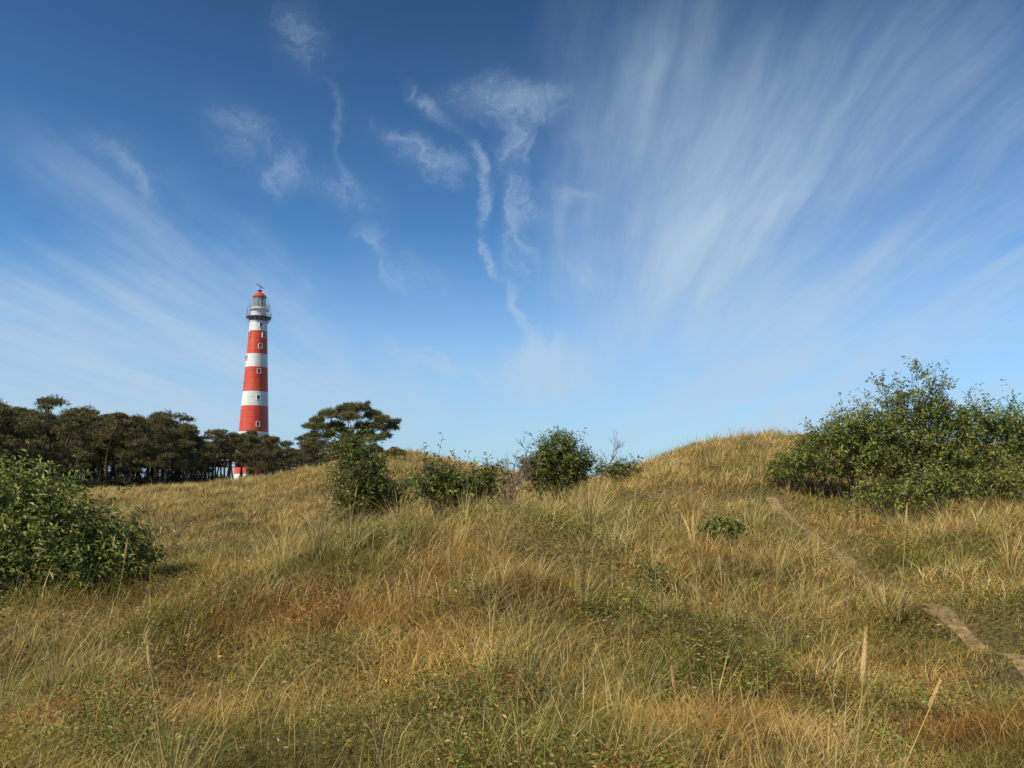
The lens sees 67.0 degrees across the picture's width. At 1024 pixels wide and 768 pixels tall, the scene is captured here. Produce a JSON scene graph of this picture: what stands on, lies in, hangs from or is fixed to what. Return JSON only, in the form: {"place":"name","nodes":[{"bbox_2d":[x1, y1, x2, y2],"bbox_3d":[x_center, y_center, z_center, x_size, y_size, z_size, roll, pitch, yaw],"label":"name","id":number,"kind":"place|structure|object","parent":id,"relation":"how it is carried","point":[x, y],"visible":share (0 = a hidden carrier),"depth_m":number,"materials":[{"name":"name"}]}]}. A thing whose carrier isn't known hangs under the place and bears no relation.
{"place":"outdoors","nodes":[
{"label":"outdoors","id":0,"kind":"place"},
{"bbox_2d":[0,424,1023,767],"bbox_3d":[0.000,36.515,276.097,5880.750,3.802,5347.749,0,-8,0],"label":"ground","id":1,"kind":"structure","parent":0,"point":[1010,633],"depth_m":7.21,"materials":[{"name":"brown plant"}]},
{"bbox_2d":[0,408,15,464],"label":"pine tree","id":2,"kind":"object","parent":1,"relation":"on","point":[2,451],"visible":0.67,"depth_m":82.77,"materials":[{"name":"green plant"}]},
{"bbox_2d":[0,404,26,467],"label":"pine tree","id":3,"kind":"object","parent":1,"relation":"on","point":[4,412],"visible":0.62,"depth_m":86.07,"materials":[{"name":"green plant"}]},
{"bbox_2d":[0,416,28,477],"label":"pine tree","id":4,"kind":"object","parent":1,"relation":"on","point":[10,421],"visible":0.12,"depth_m":91.11,"materials":[{"name":"green plant"}]},
{"bbox_2d":[3,406,29,470],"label":"pine tree","id":5,"kind":"object","parent":1,"relation":"on","point":[21,409],"visible":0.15,"depth_m":103.93,"materials":[{"name":"green plant"}]},
{"bbox_2d":[0,415,45,489],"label":"pine tree","id":6,"kind":"object","parent":1,"relation":"on","point":[17,429],"visible":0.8,"depth_m":83.30,"materials":[{"name":"green plant"}]},
{"bbox_2d":[5,423,42,482],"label":"pine tree","id":7,"kind":"object","parent":1,"relation":"on","point":[21,437],"visible":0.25,"depth_m":88.03,"materials":[{"name":"green plant"}]},
{"bbox_2d":[7,411,44,471],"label":"pine tree","id":8,"kind":"object","parent":1,"relation":"on","point":[25,414],"visible":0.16,"depth_m":99.68,"materials":[{"name":"green plant"}]},
{"bbox_2d":[17,417,53,471],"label":"pine tree","id":9,"kind":"object","parent":1,"relation":"on","point":[41,436],"visible":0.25,"depth_m":91.23,"materials":[{"name":"green plant"}]},
{"bbox_2d":[26,411,60,465],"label":"pine tree","id":10,"kind":"object","parent":1,"relation":"on","point":[55,416],"visible":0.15,"depth_m":99.80,"materials":[{"name":"green plant"}]},
{"bbox_2d":[30,402,61,476],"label":"pine tree","id":11,"kind":"object","parent":1,"relation":"on","point":[46,407],"visible":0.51,"depth_m":94.55,"materials":[{"name":"green plant"}]},
{"bbox_2d":[27,394,86,474],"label":"pine tree","id":12,"kind":"object","parent":1,"relation":"on","point":[55,402],"visible":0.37,"depth_m":103.10,"materials":[{"name":"green plant"}]},
{"bbox_2d":[38,426,80,476],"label":"pine tree","id":13,"kind":"object","parent":1,"relation":"on","point":[52,432],"visible":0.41,"depth_m":88.62,"materials":[{"name":"green plant"}]},
{"bbox_2d":[45,411,81,485],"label":"pine tree","id":14,"kind":"object","parent":1,"relation":"on","point":[68,414],"visible":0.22,"depth_m":96.43,"materials":[{"name":"green plant"}]},
{"bbox_2d":[55,405,75,460],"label":"pine tree","id":15,"kind":"object","parent":1,"relation":"on","point":[63,415],"visible":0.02,"depth_m":115.79,"materials":[{"name":"green plant"}]},
{"bbox_2d":[47,416,86,475],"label":"pine tree","id":16,"kind":"object","parent":1,"relation":"on","point":[63,419],"visible":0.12,"depth_m":98.17,"materials":[{"name":"green plant"}]},
{"bbox_2d":[44,417,96,487],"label":"pine tree","id":17,"kind":"object","parent":1,"relation":"on","point":[76,424],"visible":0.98,"depth_m":86.02,"materials":[{"name":"green plant"}]},
{"bbox_2d":[58,428,93,484],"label":"pine tree","id":18,"kind":"object","parent":1,"relation":"on","point":[75,439],"visible":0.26,"depth_m":92.88,"materials":[{"name":"green plant"}]},
{"bbox_2d":[57,405,99,473],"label":"pine tree","id":19,"kind":"object","parent":1,"relation":"on","point":[81,412],"visible":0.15,"depth_m":108.98,"materials":[{"name":"green plant"}]},
{"bbox_2d":[64,432,98,484],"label":"pine tree","id":20,"kind":"object","parent":1,"relation":"on","point":[81,466],"visible":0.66,"depth_m":88.58,"materials":[{"name":"green plant"}]},
{"bbox_2d":[72,411,108,479],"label":"pine tree","id":21,"kind":"object","parent":1,"relation":"on","point":[92,417],"visible":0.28,"depth_m":100.06,"materials":[{"name":"green plant"}]},
{"bbox_2d":[87,411,105,460],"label":"pine tree","id":22,"kind":"object","parent":1,"relation":"on","point":[99,412],"visible":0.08,"depth_m":114.54,"materials":[{"name":"green plant"}]},
{"bbox_2d":[85,425,108,485],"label":"pine tree","id":23,"kind":"object","parent":1,"relation":"on","point":[92,467],"visible":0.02,"depth_m":102.84,"materials":[{"name":"green plant"}]},
{"bbox_2d":[0,441,195,604],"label":"broadleaf shrub","id":24,"kind":"object","parent":1,"relation":"on","point":[90,538],"visible":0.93,"depth_m":9.13,"materials":[{"name":"green plant"}]},
{"bbox_2d":[82,421,115,487],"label":"pine tree","id":25,"kind":"object","parent":1,"relation":"on","point":[99,451],"visible":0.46,"depth_m":96.95,"materials":[{"name":"green plant"}]},
{"bbox_2d":[91,416,117,467],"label":"pine tree","id":26,"kind":"object","parent":1,"relation":"on","point":[107,424],"visible":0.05,"depth_m":112.71,"materials":[{"name":"green plant"}]},
{"bbox_2d":[97,412,113,474],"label":"pine tree","id":27,"kind":"object","parent":1,"relation":"on","point":[105,415],"visible":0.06,"depth_m":122.87,"materials":[{"name":"green plant"}]},
{"bbox_2d":[81,411,134,485],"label":"pine tree","id":28,"kind":"object","parent":1,"relation":"on","point":[120,418],"visible":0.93,"depth_m":94.23,"materials":[{"name":"green plant"}]},
{"bbox_2d":[101,538,127,626],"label":"grass stalk","id":29,"kind":"object","parent":1,"relation":"on","point":[125,551],"depth_m":7.80,"materials":[{"name":"beige plant"}]},
{"bbox_2d":[101,416,137,476],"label":"pine tree","id":30,"kind":"object","parent":1,"relation":"on","point":[106,444],"visible":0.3,"depth_m":100.58,"materials":[{"name":"green plant"}]},
{"bbox_2d":[104,428,145,475],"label":"pine tree","id":31,"kind":"object","parent":1,"relation":"on","point":[123,448],"visible":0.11,"depth_m":102.20,"materials":[{"name":"green plant"}]},
{"bbox_2d":[109,431,149,482],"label":"pine tree","id":32,"kind":"object","parent":1,"relation":"on","point":[120,452],"visible":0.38,"depth_m":98.64,"materials":[{"name":"green plant"}]},
{"bbox_2d":[105,416,153,475],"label":"pine tree","id":33,"kind":"object","parent":1,"relation":"on","point":[139,432],"visible":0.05,"depth_m":109.54,"materials":[{"name":"green plant"}]},
{"bbox_2d":[113,414,154,485],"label":"pine tree","id":34,"kind":"object","parent":1,"relation":"on","point":[132,453],"visible":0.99,"depth_m":94.03,"materials":[{"name":"green plant"}]},
{"bbox_2d":[114,419,163,484],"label":"pine tree","id":35,"kind":"object","parent":1,"relation":"on","point":[147,454],"visible":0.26,"depth_m":100.70,"materials":[{"name":"green plant"}]},
{"bbox_2d":[136,416,165,483],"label":"pine tree","id":36,"kind":"object","parent":1,"relation":"on","point":[152,475],"visible":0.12,"depth_m":103.48,"materials":[{"name":"green plant"}]},
{"bbox_2d":[138,426,172,484],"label":"pine tree","id":37,"kind":"object","parent":1,"relation":"on","point":[157,466],"visible":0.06,"depth_m":107.73,"materials":[{"name":"green plant"}]},
{"bbox_2d":[136,412,176,484],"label":"pine tree","id":38,"kind":"object","parent":1,"relation":"on","point":[163,437],"visible":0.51,"depth_m":98.96,"materials":[{"name":"green plant"}]},
{"bbox_2d":[119,496,193,570],"bbox_3d":[-4.942,2.185,11.194,0.671,1.147,1.361,-2,-8,16],"label":"bare shrub","id":39,"kind":"object","parent":1,"relation":"on","point":[172,545],"visible":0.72,"depth_m":11.07,"materials":[{"name":"brown plant"}]},
{"bbox_2d":[0,454,323,488],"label":"forest undergrowth","id":40,"kind":"object","parent":1,"relation":"on","point":[117,479],"visible":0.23,"depth_m":101.48,"materials":[{"name":"green plant"}]},
{"bbox_2d":[152,410,182,454],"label":"pine tree","id":41,"kind":"object","parent":1,"relation":"on","point":[170,413],"visible":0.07,"depth_m":129.60,"materials":[{"name":"green plant"}]},
{"bbox_2d":[147,414,195,484],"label":"pine tree","id":42,"kind":"object","parent":1,"relation":"on","point":[165,455],"visible":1,"depth_m":96.99,"materials":[{"name":"green plant"}]},
{"bbox_2d":[145,630,206,767],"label":"grass stalk","id":43,"kind":"object","parent":1,"relation":"on","point":[150,661],"depth_m":3.84,"materials":[{"name":"beige plant"}]},
{"bbox_2d":[160,428,191,484],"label":"pine tree","id":44,"kind":"object","parent":1,"relation":"on","point":[172,463],"visible":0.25,"depth_m":106.53,"materials":[{"name":"green plant"}]},
{"bbox_2d":[168,423,199,478],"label":"pine tree","id":45,"kind":"object","parent":1,"relation":"on","point":[182,459],"visible":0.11,"depth_m":111.49,"materials":[{"name":"green plant"}]},
{"bbox_2d":[172,412,196,427],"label":"pine tree","id":46,"kind":"object","parent":1,"relation":"on","point":[184,417],"visible":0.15,"depth_m":133.27,"materials":[{"name":"green plant"}]},
{"bbox_2d":[173,438,201,483],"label":"pine tree","id":47,"kind":"object","parent":1,"relation":"on","point":[180,453],"visible":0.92,"depth_m":101.80,"materials":[{"name":"green plant"}]},
{"bbox_2d":[173,423,213,483],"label":"pine tree","id":48,"kind":"object","parent":1,"relation":"on","point":[189,431],"visible":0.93,"depth_m":106.27,"materials":[{"name":"green plant"}]},
{"bbox_2d":[177,422,217,483],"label":"pine tree","id":49,"kind":"object","parent":1,"relation":"on","point":[179,425],"visible":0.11,"depth_m":117.95,"materials":[{"name":"green plant"}]},
{"bbox_2d":[162,703,234,767],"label":"grass stalk","id":50,"kind":"object","parent":1,"relation":"on","point":[227,720],"depth_m":3.71,"materials":[{"name":"beige plant"}]},
{"bbox_2d":[188,436,210,481],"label":"pine tree","id":51,"kind":"object","parent":1,"relation":"on","point":[199,439],"visible":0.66,"depth_m":107.46,"materials":[{"name":"green plant"}]},
{"bbox_2d":[195,449,213,474],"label":"pine tree","id":52,"kind":"object","parent":1,"relation":"on","point":[211,470],"visible":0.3,"depth_m":121.32,"materials":[{"name":"green plant"}]},
{"bbox_2d":[198,432,221,482],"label":"pine tree","id":53,"kind":"object","parent":1,"relation":"on","point":[210,435],"visible":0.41,"depth_m":115.84,"materials":[{"name":"green plant"}]},
{"bbox_2d":[202,514,227,570],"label":"grass stalk","id":54,"kind":"object","parent":1,"relation":"on","point":[221,540],"depth_m":9.85,"materials":[{"name":"beige plant"}]},
{"bbox_2d":[204,428,227,476],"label":"pine tree","id":55,"kind":"object","parent":1,"relation":"on","point":[217,464],"visible":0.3,"depth_m":134.59,"materials":[{"name":"green plant"}]},
{"bbox_2d":[209,431,229,479],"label":"pine tree","id":56,"kind":"object","parent":1,"relation":"on","point":[217,434],"visible":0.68,"depth_m":125.26,"materials":[{"name":"green plant"}]},
{"bbox_2d":[214,428,228,476],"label":"pine tree","id":57,"kind":"object","parent":1,"relation":"on","point":[223,430],"visible":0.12,"depth_m":141.68,"materials":[{"name":"green plant"}]},
{"bbox_2d":[211,432,240,480],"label":"pine tree","id":58,"kind":"object","parent":1,"relation":"on","point":[233,440],"visible":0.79,"depth_m":127.13,"materials":[{"name":"green plant"}]},
{"bbox_2d":[217,443,236,474],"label":"pine tree","id":59,"kind":"object","parent":1,"relation":"on","point":[230,461],"visible":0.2,"depth_m":138.72,"materials":[{"name":"green plant"}]},
{"bbox_2d":[224,435,240,478],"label":"pine tree","id":60,"kind":"object","parent":1,"relation":"on","point":[230,454],"visible":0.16,"depth_m":143.74,"materials":[{"name":"green plant"}]},
{"bbox_2d":[224,434,242,478],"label":"pine tree","id":61,"kind":"object","parent":1,"relation":"on","point":[236,456],"visible":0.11,"depth_m":150.81,"materials":[{"name":"green plant"}]},
{"bbox_2d":[232,433,252,476],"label":"pine tree","id":62,"kind":"object","parent":1,"relation":"on","point":[243,450],"visible":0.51,"depth_m":139.23,"materials":[{"name":"green plant"}]},
{"bbox_2d":[237,428,259,474],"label":"pine tree","id":63,"kind":"object","parent":1,"relation":"on","point":[251,431],"visible":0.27,"depth_m":147.77,"materials":[{"name":"green plant"}]},
{"bbox_2d":[237,435,261,474],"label":"pine tree","id":64,"kind":"object","parent":1,"relation":"on","point":[252,439],"visible":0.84,"depth_m":129.95,"materials":[{"name":"green plant"}]},
{"bbox_2d":[231,284,270,478],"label":"lighthouse","id":65,"kind":"object","parent":1,"relation":"on","point":[254,411],"visible":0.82,"depth_m":214.88,"materials":[{"name":"red paint"}]},
{"bbox_2d":[239,438,264,476],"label":"pine tree","id":66,"kind":"object","parent":1,"relation":"on","point":[252,462],"visible":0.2,"depth_m":135.26,"materials":[{"name":"green plant"}]},
{"bbox_2d":[245,444,265,473],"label":"pine tree","id":67,"kind":"object","parent":1,"relation":"on","point":[258,454],"visible":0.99,"depth_m":122.44,"materials":[{"name":"green plant"}]},
{"bbox_2d":[250,442,279,475],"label":"pine tree","id":68,"kind":"object","parent":1,"relation":"on","point":[276,445],"visible":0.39,"depth_m":131.68,"materials":[{"name":"green plant"}]},
{"bbox_2d":[259,433,281,475],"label":"pine tree","id":69,"kind":"object","parent":1,"relation":"on","point":[266,449],"visible":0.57,"depth_m":127.85,"materials":[{"name":"green plant"}]},
{"bbox_2d":[261,440,283,473],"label":"pine tree","id":70,"kind":"object","parent":1,"relation":"on","point":[277,443],"visible":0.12,"depth_m":138.99,"materials":[{"name":"green plant"}]},
{"bbox_2d":[259,435,287,474],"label":"pine tree","id":71,"kind":"object","parent":1,"relation":"on","point":[267,461],"visible":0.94,"depth_m":125.70,"materials":[{"name":"green plant"}]},
{"bbox_2d":[274,440,298,471],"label":"pine tree","id":72,"kind":"object","parent":1,"relation":"on","point":[289,443],"visible":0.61,"depth_m":129.38,"materials":[{"name":"green plant"}]},
{"bbox_2d":[280,449,294,472],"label":"pine tree","id":73,"kind":"object","parent":1,"relation":"on","point":[283,460],"visible":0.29,"depth_m":137.28,"materials":[{"name":"green plant"}]},
{"bbox_2d":[278,448,299,470],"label":"pine tree","id":74,"kind":"object","parent":1,"relation":"on","point":[290,450],"visible":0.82,"depth_m":126.49,"materials":[{"name":"green plant"}]},
{"bbox_2d":[288,441,313,467],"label":"pine tree","id":75,"kind":"object","parent":1,"relation":"on","point":[306,453],"visible":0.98,"depth_m":125.95,"materials":[{"name":"green plant"}]},
{"bbox_2d":[294,435,311,463],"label":"pine tree","id":76,"kind":"object","parent":1,"relation":"on","point":[300,437],"visible":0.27,"depth_m":149.34,"materials":[{"name":"green plant"}]},
{"bbox_2d":[294,432,317,466],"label":"pine tree","id":77,"kind":"object","parent":1,"relation":"on","point":[304,435],"visible":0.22,"depth_m":146.28,"materials":[{"name":"green plant"}]},
{"bbox_2d":[296,441,322,466],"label":"pine tree","id":78,"kind":"object","parent":1,"relation":"on","point":[311,446],"visible":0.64,"depth_m":128.38,"materials":[{"name":"green plant"}]},
{"bbox_2d":[304,436,327,467],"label":"pine tree","id":79,"kind":"object","parent":1,"relation":"on","point":[316,440],"visible":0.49,"depth_m":135.01,"materials":[{"name":"green plant"}]},
{"bbox_2d":[320,441,334,465],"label":"pine tree","id":80,"kind":"object","parent":1,"relation":"on","point":[330,442],"visible":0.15,"depth_m":132.94,"materials":[{"name":"green plant"}]},
{"bbox_2d":[300,400,406,472],"bbox_3d":[-5.631,2.455,27.473,3.920,3.842,1.523,0,-8,0],"label":"pine tree","id":81,"kind":"object","parent":1,"relation":"on","point":[348,411],"visible":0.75,"depth_m":27.43,"materials":[{"name":"green plant"}]},
{"bbox_2d":[317,415,427,529],"bbox_3d":[-2.660,1.974,14.978,2.189,2.689,1.824,0,-8,0],"label":"broadleaf shrub","id":82,"kind":"object","parent":1,"relation":"on","point":[370,488],"visible":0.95,"depth_m":14.69,"materials":[{"name":"green plant"}]},
{"bbox_2d":[397,432,517,517],"bbox_3d":[-0.818,1.418,11.515,1.810,1.373,1.328,0,-8,0],"label":"broadleaf shrub","id":83,"kind":"object","parent":1,"relation":"on","point":[447,483],"visible":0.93,"depth_m":11.37,"materials":[{"name":"green plant"}]},
{"bbox_2d":[448,497,473,602],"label":"grass stalk","id":84,"kind":"object","parent":1,"relation":"on","point":[467,513],"depth_m":6.86,"materials":[{"name":"beige plant"}]},
{"bbox_2d":[0,443,1023,767],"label":"ground cover","id":85,"kind":"object","parent":1,"relation":"on","point":[496,707],"visible":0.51,"depth_m":5.84,"materials":[{"name":"green plant"}]},
{"bbox_2d":[493,441,542,508],"bbox_3d":[0.158,2.051,16.338,1.188,1.819,1.510,0,-8,0],"label":"bare shrub","id":86,"kind":"object","parent":1,"relation":"on","point":[515,485],"visible":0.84,"depth_m":16.29,"materials":[{"name":"plant"}]},
{"bbox_2d":[509,426,612,502],"bbox_3d":[1.123,2.116,18.871,2.281,2.346,1.866,3,-8,-24],"label":"broadleaf shrub","id":87,"kind":"object","parent":1,"relation":"on","point":[561,463],"visible":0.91,"depth_m":18.66,"materials":[{"name":"green plant"}]},
{"bbox_2d":[582,430,630,485],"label":"bare shrub","id":88,"kind":"object","parent":1,"relation":"on","point":[616,448],"visible":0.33,"depth_m":19.96,"materials":[{"name":"grey plant"}]},
{"bbox_2d":[591,453,643,484],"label":"broadleaf shrub","id":89,"kind":"object","parent":1,"relation":"on","point":[615,473],"visible":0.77,"depth_m":20.23,"materials":[{"name":"green plant"}]},
{"bbox_2d":[631,560,678,596],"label":"broadleaf seedling","id":90,"kind":"object","parent":1,"relation":"on","point":[648,572],"visible":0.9,"depth_m":8.35,"materials":[{"name":"green plant"}]},
{"bbox_2d":[662,666,712,767],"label":"grass stalk","id":91,"kind":"object","parent":1,"relation":"on","point":[673,678],"depth_m":4.01,"materials":[{"name":"beige plant"}]},
{"bbox_2d":[689,511,753,550],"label":"broadleaf seedling","id":92,"kind":"object","parent":1,"relation":"on","point":[727,526],"visible":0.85,"depth_m":11.05,"materials":[{"name":"green plant"}]},
{"bbox_2d":[803,536,829,613],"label":"grass stalk","id":93,"kind":"object","parent":1,"relation":"on","point":[825,579],"depth_m":8.75,"materials":[{"name":"beige plant"}]},
{"bbox_2d":[747,391,926,503],"bbox_3d":[6.587,1.322,15.522,3.581,2.370,2.138,0,-8,0],"label":"broadleaf shrub","id":94,"kind":"object","parent":1,"relation":"on","point":[796,460],"visible":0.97,"depth_m":15.26,"materials":[{"name":"green plant"}]},
{"bbox_2d":[833,625,878,767],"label":"grass stalk","id":95,"kind":"object","parent":1,"relation":"on","point":[863,670],"depth_m":3.83,"materials":[{"name":"beige plant"}]},
{"bbox_2d":[847,680,941,767],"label":"grass stalk","id":96,"kind":"object","parent":1,"relation":"on","point":[932,699],"depth_m":3.77,"materials":[{"name":"beige plant"}]},
{"bbox_2d":[899,502,912,594],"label":"grass stalk","id":97,"kind":"object","parent":1,"relation":"on","point":[906,516],"depth_m":9.19,"materials":[{"name":"beige plant"}]},
{"bbox_2d":[826,356,1004,508],"bbox_3d":[8.111,1.011,15.936,3.282,3.292,2.500,0,-8,0],"label":"broadleaf shrub","id":98,"kind":"object","parent":1,"relation":"on","point":[915,430],"visible":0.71,"depth_m":15.73,"materials":[{"name":"green plant"}]},
{"bbox_2d":[835,451,996,519],"bbox_3d":[7.235,1.849,13.824,2.533,1.333,1.652,0,-8,0],"label":"broadleaf shrub","id":99,"kind":"object","parent":1,"relation":"on","point":[878,492],"visible":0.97,"depth_m":13.64,"materials":[{"name":"green plant"}]},
{"bbox_2d":[927,379,1023,499],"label":"broadleaf shrub","id":100,"kind":"object","parent":1,"relation":"on","point":[1010,428],"visible":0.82,"depth_m":15.31,"materials":[{"name":"green plant"}]},
{"bbox_2d":[951,456,1023,508],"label":"broadleaf shrub","id":101,"kind":"object","parent":1,"relation":"on","point":[1001,484],"visible":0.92,"depth_m":13.68,"materials":[{"name":"green plant"}]},
{"bbox_2d":[0,0,1023,478],"label":"sky","id":102,"kind":"structure","parent":0,"point":[658,224],"materials":[{"name":"blue"}]},
{"bbox_2d":[766,497,1023,675],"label":"path","id":103,"kind":"structure","parent":0,"point":[965,630],"depth_m":8.35,"materials":[{"name":"beige sand"}]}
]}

